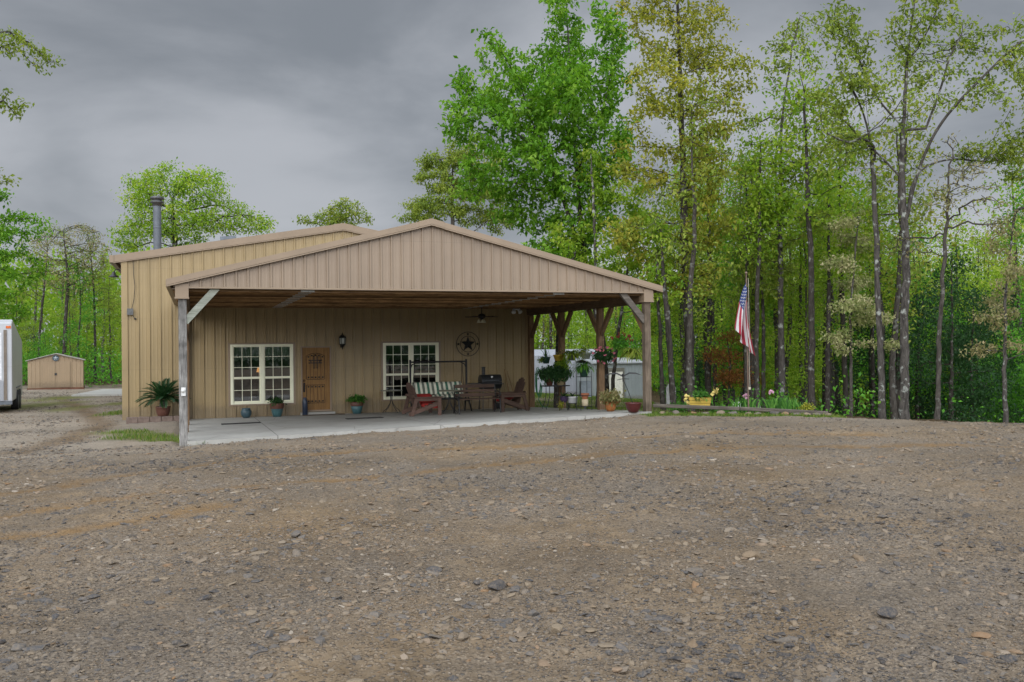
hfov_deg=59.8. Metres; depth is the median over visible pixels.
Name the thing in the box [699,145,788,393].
young tree
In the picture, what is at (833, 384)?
young tree
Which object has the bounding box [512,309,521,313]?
twin floodlight
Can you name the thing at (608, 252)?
lichened tree
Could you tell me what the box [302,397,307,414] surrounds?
tall vase
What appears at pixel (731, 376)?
rust maple
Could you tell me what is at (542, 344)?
young tree
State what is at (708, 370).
tree
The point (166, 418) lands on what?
edging block
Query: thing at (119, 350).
understorey tree
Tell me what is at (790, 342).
young tree
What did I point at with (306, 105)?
sky
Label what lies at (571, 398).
white pot
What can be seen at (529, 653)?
rock
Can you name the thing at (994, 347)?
dark evergreen
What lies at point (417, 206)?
round tree
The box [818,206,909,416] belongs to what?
dogwood tree
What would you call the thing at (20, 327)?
young tree
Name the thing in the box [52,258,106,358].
young tree
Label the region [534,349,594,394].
pale metal shed
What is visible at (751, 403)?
iris clump
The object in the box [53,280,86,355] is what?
young tree
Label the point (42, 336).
understorey tree
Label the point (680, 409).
shrub
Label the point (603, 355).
hanging pink flowers
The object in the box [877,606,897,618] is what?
rock
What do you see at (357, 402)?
potted plant
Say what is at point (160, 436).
grass
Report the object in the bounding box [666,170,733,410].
tree
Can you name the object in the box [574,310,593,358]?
hanging lacy plant
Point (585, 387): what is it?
utility box
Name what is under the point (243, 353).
valance
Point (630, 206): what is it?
leaning tree
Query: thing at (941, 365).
understorey tree
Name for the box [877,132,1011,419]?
bare tree
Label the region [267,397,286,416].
potted plant
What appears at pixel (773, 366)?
young tree
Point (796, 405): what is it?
iris clump
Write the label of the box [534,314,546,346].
young tree
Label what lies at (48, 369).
door
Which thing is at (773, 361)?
young tree
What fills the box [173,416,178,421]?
edging block
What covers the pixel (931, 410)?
dark evergreen
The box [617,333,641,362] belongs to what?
hanging spider plant
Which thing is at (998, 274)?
tall tree
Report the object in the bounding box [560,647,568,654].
rock
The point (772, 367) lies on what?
young tree
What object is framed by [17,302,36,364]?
young tree
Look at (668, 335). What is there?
oak tree
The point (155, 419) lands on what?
edging block
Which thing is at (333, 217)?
leaved tree
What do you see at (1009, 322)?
dark evergreen
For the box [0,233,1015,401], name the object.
woods
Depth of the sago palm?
26.04 m
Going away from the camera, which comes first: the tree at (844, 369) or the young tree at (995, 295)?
the tree at (844, 369)
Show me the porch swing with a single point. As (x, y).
(427, 387)
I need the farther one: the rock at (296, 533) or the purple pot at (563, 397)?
the purple pot at (563, 397)
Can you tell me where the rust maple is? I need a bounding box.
[698,327,773,405]
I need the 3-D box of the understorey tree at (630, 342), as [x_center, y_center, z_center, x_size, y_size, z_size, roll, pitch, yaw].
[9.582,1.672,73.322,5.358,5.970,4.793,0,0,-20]
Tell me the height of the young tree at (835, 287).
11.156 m
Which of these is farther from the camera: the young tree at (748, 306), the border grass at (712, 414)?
the young tree at (748, 306)
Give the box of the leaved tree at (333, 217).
[292,197,374,226]
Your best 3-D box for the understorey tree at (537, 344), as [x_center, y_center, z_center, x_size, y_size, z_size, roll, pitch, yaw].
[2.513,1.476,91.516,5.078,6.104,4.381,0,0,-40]
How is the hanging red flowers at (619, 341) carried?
hanging from the carport
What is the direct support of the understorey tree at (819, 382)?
on the ground at (336, 652)
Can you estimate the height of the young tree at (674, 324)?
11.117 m
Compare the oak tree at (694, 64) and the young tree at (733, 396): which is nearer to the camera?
the oak tree at (694, 64)
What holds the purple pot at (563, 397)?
on the concrete slab
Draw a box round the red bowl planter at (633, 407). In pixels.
[625,402,641,412]
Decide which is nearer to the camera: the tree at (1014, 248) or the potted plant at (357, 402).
the potted plant at (357, 402)
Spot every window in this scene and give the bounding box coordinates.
[228,342,295,405]
[381,341,440,400]
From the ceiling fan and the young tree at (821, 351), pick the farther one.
the young tree at (821, 351)
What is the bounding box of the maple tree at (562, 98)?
[435,0,642,391]
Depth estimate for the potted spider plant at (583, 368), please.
25.28 m
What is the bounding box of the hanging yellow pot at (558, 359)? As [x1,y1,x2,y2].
[553,338,564,368]
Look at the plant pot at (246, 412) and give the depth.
27.06 m
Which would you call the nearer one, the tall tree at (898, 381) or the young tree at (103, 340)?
the tall tree at (898, 381)
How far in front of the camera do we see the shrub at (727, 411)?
22.82 m
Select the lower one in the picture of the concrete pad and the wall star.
the concrete pad
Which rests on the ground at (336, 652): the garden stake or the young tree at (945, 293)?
the young tree at (945, 293)
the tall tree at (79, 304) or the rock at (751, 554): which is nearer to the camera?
the rock at (751, 554)
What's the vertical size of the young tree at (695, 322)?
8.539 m
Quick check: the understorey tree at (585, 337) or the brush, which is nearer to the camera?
the brush
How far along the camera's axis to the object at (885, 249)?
33.56 m
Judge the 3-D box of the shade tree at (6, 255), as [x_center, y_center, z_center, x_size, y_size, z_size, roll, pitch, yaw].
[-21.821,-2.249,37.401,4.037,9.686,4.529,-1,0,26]
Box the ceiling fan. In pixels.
[465,307,496,322]
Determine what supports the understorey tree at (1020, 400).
on the ground at (336, 652)
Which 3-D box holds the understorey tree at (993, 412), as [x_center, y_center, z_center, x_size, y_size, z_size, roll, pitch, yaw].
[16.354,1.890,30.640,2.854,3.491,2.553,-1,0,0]
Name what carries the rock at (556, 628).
on the ground at (336, 652)
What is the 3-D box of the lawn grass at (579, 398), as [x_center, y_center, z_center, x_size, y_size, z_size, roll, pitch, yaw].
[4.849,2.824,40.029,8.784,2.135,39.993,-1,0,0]
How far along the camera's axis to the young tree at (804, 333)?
28.50 m
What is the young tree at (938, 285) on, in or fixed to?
on the ground at (336, 652)
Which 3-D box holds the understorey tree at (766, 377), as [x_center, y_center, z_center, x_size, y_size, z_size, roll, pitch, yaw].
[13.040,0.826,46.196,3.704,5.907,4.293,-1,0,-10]
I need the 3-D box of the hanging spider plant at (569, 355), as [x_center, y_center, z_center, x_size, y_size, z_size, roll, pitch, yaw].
[1.834,-0.006,27.392,1.061,1.855,1.029,0,0,-20]
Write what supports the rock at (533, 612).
on the ground at (336, 652)
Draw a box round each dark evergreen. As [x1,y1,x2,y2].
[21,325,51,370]
[651,278,739,400]
[808,265,933,418]
[853,285,967,420]
[886,236,1023,421]
[887,276,1013,420]
[910,278,1023,422]
[934,288,1022,422]
[977,287,1023,422]
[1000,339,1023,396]
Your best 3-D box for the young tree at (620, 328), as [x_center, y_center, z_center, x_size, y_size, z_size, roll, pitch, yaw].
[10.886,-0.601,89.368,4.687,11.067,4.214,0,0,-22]
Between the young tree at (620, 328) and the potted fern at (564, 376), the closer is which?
the potted fern at (564, 376)
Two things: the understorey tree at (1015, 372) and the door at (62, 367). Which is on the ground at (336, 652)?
the understorey tree at (1015, 372)
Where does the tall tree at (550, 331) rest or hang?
on the ground at (336, 652)
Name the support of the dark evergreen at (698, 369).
on the ground at (336, 652)
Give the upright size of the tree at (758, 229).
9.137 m
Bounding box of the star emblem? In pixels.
[52,355,58,360]
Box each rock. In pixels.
[11,643,26,650]
[291,530,300,537]
[426,566,441,572]
[457,632,468,640]
[487,579,505,590]
[525,651,534,655]
[528,609,538,615]
[550,623,562,632]
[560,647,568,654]
[602,503,610,508]
[612,667,622,672]
[685,567,703,573]
[742,550,760,557]
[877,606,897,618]
[971,631,991,638]
[999,654,1017,661]
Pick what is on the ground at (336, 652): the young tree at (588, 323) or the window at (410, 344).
the young tree at (588, 323)
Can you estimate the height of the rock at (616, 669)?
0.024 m
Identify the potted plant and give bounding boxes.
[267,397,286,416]
[346,394,367,413]
[598,388,625,410]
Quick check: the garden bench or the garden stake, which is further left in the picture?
the garden bench
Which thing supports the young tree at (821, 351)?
on the ground at (336, 652)
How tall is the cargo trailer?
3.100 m
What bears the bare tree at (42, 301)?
on the ground at (336, 652)
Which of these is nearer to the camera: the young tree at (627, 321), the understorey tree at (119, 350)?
the understorey tree at (119, 350)
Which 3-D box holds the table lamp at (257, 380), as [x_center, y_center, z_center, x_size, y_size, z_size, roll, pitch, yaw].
[-8.210,1.593,28.874,0.200,1.488,0.195,0,0,-20]
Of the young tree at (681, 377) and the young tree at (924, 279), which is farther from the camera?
the young tree at (924, 279)
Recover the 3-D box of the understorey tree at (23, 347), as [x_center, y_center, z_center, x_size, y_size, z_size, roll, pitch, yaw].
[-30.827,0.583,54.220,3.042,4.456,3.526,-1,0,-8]
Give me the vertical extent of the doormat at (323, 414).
0.014 m
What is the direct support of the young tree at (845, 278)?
on the ground at (336, 652)
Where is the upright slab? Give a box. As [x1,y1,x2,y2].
[666,384,675,403]
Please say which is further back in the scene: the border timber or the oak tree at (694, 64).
the oak tree at (694, 64)
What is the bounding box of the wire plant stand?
[576,371,591,409]
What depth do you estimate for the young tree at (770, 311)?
33.54 m
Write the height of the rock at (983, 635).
0.033 m
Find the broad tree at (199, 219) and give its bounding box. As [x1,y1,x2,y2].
[106,156,277,253]
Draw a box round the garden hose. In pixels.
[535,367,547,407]
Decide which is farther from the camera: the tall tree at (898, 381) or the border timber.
the tall tree at (898, 381)
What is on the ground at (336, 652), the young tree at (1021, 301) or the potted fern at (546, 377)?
the young tree at (1021, 301)
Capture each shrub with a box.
[666,400,690,411]
[708,403,736,412]
[796,402,815,414]
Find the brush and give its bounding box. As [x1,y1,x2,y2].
[22,346,121,386]
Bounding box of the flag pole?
[745,272,750,411]
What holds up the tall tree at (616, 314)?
on the ground at (336, 652)
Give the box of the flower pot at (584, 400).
[581,393,588,405]
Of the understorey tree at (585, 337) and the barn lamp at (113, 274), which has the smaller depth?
the barn lamp at (113, 274)
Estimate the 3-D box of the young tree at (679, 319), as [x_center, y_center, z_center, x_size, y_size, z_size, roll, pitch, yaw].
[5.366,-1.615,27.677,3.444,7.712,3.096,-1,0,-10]
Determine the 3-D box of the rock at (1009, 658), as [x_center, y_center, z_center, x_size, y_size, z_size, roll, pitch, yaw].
[2.467,1.577,4.432,0.069,0.038,0.088,-1,0,-15]
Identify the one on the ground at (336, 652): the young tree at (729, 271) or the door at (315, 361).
the young tree at (729, 271)
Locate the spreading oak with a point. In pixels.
(833, 28)
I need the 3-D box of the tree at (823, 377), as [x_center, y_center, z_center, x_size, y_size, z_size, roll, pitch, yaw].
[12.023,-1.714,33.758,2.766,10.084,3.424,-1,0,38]
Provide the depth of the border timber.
21.22 m
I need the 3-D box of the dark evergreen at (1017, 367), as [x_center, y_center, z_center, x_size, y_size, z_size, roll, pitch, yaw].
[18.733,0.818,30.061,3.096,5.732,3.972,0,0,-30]
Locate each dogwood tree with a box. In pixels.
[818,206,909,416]
[958,191,1023,422]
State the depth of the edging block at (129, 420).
25.48 m
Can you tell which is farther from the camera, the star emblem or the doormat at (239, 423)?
the star emblem
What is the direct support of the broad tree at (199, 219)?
on the ground at (336, 652)
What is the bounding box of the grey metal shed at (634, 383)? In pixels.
[576,358,642,398]
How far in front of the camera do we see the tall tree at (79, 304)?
83.81 m
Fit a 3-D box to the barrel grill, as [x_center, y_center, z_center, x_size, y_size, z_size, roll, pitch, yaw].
[-0.811,1.534,28.801,1.125,1.398,0.720,0,0,-20]
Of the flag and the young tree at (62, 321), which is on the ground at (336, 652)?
the young tree at (62, 321)
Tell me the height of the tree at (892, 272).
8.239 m
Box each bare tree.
[11,224,75,355]
[22,222,112,354]
[58,223,120,382]
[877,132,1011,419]
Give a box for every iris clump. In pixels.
[730,393,757,413]
[753,397,797,413]
[761,389,803,413]
[779,397,806,414]
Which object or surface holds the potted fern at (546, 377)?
on the plant table at (549, 392)
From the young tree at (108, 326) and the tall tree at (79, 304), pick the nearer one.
the young tree at (108, 326)
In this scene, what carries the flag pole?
on the ground at (336, 652)
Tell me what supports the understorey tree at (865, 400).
on the ground at (336, 652)
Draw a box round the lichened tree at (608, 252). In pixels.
[569,143,649,408]
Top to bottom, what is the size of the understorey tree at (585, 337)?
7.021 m
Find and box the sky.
[0,0,1023,359]
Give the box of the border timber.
[740,407,827,414]
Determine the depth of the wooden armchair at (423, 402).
25.68 m
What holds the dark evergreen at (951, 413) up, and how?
on the ground at (336, 652)
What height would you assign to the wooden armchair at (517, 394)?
1.010 m
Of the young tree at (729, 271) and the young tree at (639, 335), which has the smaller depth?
the young tree at (729, 271)
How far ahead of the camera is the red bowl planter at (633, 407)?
22.35 m
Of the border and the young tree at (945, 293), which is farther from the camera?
the young tree at (945, 293)
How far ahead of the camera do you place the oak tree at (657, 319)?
25.47 m
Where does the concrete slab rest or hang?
on the ground at (336, 652)
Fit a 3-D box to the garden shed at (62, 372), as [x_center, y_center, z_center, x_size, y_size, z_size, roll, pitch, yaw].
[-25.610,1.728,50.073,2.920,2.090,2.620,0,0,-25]
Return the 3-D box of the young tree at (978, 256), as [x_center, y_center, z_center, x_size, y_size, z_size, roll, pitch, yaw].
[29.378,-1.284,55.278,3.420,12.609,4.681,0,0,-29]
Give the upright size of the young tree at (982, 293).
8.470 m
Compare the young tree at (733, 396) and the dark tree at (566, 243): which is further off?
the young tree at (733, 396)
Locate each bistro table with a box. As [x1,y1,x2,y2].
[380,390,402,412]
[438,390,460,413]
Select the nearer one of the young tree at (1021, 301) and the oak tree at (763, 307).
the oak tree at (763, 307)
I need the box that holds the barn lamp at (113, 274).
[108,269,120,276]
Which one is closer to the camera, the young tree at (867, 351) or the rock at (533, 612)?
the rock at (533, 612)
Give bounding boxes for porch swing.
[407,359,471,410]
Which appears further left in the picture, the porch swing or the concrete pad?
the concrete pad
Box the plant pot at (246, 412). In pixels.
[241,408,251,417]
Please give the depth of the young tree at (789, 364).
58.98 m
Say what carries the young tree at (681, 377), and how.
on the ground at (336, 652)
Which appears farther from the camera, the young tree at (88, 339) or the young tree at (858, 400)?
the young tree at (88, 339)
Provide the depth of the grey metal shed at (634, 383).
58.37 m
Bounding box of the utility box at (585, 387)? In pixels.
[579,381,590,408]
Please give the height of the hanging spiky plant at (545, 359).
1.699 m
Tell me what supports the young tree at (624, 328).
on the ground at (336, 652)
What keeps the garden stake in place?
in the red bowl planter at (633, 407)
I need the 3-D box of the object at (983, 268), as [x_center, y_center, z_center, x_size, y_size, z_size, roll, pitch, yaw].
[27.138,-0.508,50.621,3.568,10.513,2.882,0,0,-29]
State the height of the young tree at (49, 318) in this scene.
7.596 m
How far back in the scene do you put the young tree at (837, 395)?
39.08 m
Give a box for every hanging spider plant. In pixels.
[557,337,582,370]
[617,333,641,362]
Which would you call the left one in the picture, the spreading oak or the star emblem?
the star emblem
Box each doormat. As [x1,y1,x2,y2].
[221,422,260,424]
[302,413,344,415]
[345,417,383,418]
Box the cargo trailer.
[0,320,21,408]
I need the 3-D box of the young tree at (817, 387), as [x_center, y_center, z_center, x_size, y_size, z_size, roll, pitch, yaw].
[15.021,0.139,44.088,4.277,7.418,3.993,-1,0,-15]
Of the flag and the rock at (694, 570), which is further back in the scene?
the flag
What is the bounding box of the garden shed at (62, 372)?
[26,353,85,389]
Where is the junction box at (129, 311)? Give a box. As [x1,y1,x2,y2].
[127,263,135,319]
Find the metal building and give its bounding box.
[109,196,528,419]
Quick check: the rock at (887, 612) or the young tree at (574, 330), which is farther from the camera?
the young tree at (574, 330)
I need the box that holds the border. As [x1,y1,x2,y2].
[653,404,739,413]
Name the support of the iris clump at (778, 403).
on the ground at (336, 652)
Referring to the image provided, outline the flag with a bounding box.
[734,284,754,354]
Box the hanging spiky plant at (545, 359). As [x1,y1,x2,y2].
[537,314,551,363]
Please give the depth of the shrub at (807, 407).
21.41 m
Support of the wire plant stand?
on the concrete slab
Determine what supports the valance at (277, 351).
hanging from the metal building
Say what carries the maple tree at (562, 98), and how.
on the ground at (336, 652)
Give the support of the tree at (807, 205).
on the ground at (336, 652)
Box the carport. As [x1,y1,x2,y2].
[166,218,662,445]
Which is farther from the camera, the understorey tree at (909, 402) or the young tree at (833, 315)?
the understorey tree at (909, 402)
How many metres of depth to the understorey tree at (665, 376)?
51.03 m
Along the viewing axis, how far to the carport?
21.14 m
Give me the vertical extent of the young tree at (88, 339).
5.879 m
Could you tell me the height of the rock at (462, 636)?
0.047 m
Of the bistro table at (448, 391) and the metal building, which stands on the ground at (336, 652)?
the metal building
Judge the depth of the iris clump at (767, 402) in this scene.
21.98 m
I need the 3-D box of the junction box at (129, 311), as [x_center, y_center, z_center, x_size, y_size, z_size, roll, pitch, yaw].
[-11.309,-1.510,26.452,0.250,1.760,0.104,0,0,-20]
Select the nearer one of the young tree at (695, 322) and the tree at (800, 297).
the tree at (800, 297)
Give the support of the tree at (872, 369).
on the ground at (336, 652)
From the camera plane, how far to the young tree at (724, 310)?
49.73 m
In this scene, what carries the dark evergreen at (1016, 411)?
on the ground at (336, 652)
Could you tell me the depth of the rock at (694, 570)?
6.15 m
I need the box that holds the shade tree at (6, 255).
[0,188,56,327]
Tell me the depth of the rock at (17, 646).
4.75 m
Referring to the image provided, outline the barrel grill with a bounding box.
[468,367,504,409]
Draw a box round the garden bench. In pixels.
[453,384,500,413]
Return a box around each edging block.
[126,417,137,423]
[138,417,149,422]
[150,416,161,421]
[161,416,172,420]
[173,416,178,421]
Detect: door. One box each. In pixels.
[41,362,55,387]
[56,361,69,386]
[302,347,329,409]
[609,372,622,397]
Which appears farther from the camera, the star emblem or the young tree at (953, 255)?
the star emblem
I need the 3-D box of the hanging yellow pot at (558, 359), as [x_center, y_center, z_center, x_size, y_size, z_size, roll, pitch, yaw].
[1.461,0.017,27.636,0.418,1.888,0.397,0,0,-20]
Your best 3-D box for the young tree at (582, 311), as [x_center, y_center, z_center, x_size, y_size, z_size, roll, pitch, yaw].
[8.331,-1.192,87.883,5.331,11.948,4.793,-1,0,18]
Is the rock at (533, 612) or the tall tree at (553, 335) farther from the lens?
the tall tree at (553, 335)
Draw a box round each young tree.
[0,287,38,339]
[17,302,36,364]
[20,286,62,354]
[49,297,77,354]
[49,299,91,358]
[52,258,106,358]
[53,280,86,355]
[72,308,107,373]
[87,246,120,378]
[88,260,121,380]
[101,294,121,365]
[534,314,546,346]
[534,314,554,348]
[548,310,591,348]
[550,311,595,348]
[573,264,619,351]
[575,310,614,346]
[607,310,639,354]
[608,306,640,357]
[618,279,677,386]
[619,66,747,410]
[623,272,664,358]
[635,171,751,402]
[637,171,725,400]
[654,280,694,376]
[671,257,728,385]
[693,240,740,405]
[694,148,774,405]
[697,198,748,405]
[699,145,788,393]
[701,251,740,392]
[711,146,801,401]
[711,148,798,401]
[712,199,795,397]
[714,115,816,398]
[720,244,804,388]
[752,196,858,403]
[756,217,836,397]
[760,186,825,401]
[764,290,797,395]
[765,276,802,398]
[768,277,798,403]
[771,245,821,403]
[772,180,869,412]
[784,283,857,403]
[785,250,860,392]
[790,169,864,412]
[792,178,892,414]
[793,181,863,350]
[797,187,872,358]
[838,102,952,418]
[839,286,890,416]
[855,257,891,397]
[876,213,968,418]
[885,248,944,415]
[909,207,995,386]
[911,257,963,395]
[916,256,982,393]
[954,221,1000,314]
[964,265,1009,381]
[977,258,1018,403]
[993,166,1023,383]
[993,272,1023,400]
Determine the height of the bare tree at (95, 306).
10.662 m
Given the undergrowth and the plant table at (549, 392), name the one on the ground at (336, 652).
the undergrowth
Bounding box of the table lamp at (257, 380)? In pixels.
[256,368,259,400]
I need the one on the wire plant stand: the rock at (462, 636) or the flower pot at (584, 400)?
the flower pot at (584, 400)
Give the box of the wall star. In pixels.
[456,332,479,355]
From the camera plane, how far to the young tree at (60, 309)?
72.04 m
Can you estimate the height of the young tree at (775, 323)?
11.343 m
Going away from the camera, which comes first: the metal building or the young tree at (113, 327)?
the metal building
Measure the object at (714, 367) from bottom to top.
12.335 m
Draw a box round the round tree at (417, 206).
[392,139,519,236]
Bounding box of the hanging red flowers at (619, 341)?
[609,306,632,354]
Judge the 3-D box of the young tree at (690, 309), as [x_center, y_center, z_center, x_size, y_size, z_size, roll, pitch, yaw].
[4.746,-2.753,24.857,3.543,9.690,2.588,-1,0,-2]
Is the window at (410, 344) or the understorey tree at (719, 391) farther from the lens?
the understorey tree at (719, 391)
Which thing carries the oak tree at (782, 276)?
on the ground at (336, 652)
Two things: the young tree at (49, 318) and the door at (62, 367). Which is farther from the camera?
the young tree at (49, 318)
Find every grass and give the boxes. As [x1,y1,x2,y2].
[91,409,204,443]
[535,392,846,417]
[639,411,843,417]
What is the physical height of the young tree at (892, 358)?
9.644 m
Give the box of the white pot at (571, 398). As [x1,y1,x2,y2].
[567,392,578,402]
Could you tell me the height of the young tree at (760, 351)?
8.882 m
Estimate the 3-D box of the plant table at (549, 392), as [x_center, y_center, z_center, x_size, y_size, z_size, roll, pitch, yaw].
[1.336,1.729,27.441,0.820,0.728,0.400,0,0,-20]
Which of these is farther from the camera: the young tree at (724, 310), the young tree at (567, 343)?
the young tree at (567, 343)
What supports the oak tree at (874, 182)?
on the ground at (336, 652)
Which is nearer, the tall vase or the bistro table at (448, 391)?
the bistro table at (448, 391)
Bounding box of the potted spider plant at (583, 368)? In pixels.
[569,361,596,376]
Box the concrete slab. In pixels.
[187,407,651,445]
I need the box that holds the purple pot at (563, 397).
[556,392,570,410]
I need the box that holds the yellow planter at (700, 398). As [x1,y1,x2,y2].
[684,387,718,405]
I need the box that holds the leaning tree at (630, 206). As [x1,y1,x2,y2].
[611,177,677,391]
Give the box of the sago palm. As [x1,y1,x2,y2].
[134,378,190,416]
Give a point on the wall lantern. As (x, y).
(342, 341)
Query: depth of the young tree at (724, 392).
42.89 m
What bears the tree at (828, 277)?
on the ground at (336, 652)
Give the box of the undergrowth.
[665,371,1023,422]
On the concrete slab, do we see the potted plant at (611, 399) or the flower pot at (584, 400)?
the potted plant at (611, 399)
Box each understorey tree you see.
[0,317,33,370]
[22,325,68,374]
[27,341,52,358]
[107,326,121,374]
[534,332,548,349]
[572,317,596,348]
[609,330,654,366]
[651,339,695,397]
[656,339,721,402]
[697,293,773,400]
[699,307,739,402]
[735,313,791,397]
[797,340,821,410]
[840,333,869,406]
[848,303,930,417]
[875,344,935,418]
[911,310,992,420]
[941,354,1015,422]
[962,323,1023,422]
[986,327,1023,422]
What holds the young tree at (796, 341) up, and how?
on the ground at (336, 652)
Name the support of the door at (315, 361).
in the metal building
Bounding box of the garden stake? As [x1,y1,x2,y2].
[605,372,639,402]
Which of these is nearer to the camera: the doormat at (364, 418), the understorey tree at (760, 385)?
the doormat at (364, 418)
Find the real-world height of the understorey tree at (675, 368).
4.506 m
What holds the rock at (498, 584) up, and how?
on the ground at (336, 652)
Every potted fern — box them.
[535,364,560,385]
[551,363,573,384]
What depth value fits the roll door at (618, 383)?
58.19 m
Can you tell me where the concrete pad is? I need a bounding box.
[71,389,121,395]
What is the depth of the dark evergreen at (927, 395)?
34.96 m
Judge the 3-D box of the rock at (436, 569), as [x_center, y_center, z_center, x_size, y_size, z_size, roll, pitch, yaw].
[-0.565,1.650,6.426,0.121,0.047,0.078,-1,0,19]
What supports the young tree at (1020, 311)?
on the ground at (336, 652)
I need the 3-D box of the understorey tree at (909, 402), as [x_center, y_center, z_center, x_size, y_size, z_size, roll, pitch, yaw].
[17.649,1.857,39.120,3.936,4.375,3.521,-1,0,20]
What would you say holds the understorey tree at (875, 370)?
on the ground at (336, 652)
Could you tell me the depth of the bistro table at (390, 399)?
28.38 m
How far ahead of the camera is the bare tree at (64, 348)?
58.03 m
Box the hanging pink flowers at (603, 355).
[590,307,616,364]
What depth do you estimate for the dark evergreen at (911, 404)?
32.15 m
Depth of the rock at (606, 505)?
8.76 m
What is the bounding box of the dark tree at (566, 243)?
[540,220,598,407]
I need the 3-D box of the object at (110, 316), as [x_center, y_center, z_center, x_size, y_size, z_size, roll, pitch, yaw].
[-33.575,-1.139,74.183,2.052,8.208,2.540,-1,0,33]
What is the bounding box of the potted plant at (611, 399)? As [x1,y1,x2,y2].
[598,388,625,410]
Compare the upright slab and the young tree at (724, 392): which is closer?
the upright slab
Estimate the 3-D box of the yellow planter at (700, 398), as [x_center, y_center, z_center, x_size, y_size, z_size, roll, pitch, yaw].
[4.830,1.413,22.867,0.775,0.524,0.799,0,0,-39]
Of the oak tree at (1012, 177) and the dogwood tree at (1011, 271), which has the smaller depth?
the dogwood tree at (1011, 271)
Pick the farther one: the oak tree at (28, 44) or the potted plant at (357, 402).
the potted plant at (357, 402)
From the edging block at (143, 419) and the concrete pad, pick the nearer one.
the edging block at (143, 419)
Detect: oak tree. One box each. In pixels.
[0,25,66,190]
[598,0,764,410]
[626,206,695,410]
[626,218,677,410]
[726,179,800,407]
[728,10,843,399]
[805,40,943,418]
[995,53,1023,219]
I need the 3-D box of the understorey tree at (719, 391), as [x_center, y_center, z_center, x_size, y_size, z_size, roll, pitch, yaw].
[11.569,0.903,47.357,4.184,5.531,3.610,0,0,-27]
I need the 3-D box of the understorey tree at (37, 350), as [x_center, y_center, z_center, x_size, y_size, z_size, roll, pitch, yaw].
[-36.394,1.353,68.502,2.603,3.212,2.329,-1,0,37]
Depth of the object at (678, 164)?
36.75 m
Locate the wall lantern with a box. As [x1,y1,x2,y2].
[339,332,345,349]
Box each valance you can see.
[234,347,258,360]
[265,347,289,360]
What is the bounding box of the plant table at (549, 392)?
[540,385,569,408]
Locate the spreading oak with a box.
[799,0,1023,419]
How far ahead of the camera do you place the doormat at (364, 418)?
25.16 m
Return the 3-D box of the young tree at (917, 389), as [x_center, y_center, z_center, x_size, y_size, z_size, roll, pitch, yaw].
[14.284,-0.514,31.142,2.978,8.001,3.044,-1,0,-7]
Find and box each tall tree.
[61,279,91,334]
[534,313,566,348]
[547,314,555,348]
[602,256,632,351]
[830,66,983,418]
[965,197,1023,382]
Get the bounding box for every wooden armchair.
[401,382,443,416]
[490,377,529,411]
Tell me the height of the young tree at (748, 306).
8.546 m
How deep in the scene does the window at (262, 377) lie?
27.70 m
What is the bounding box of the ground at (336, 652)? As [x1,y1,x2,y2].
[0,364,1023,681]
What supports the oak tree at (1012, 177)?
on the ground at (336, 652)

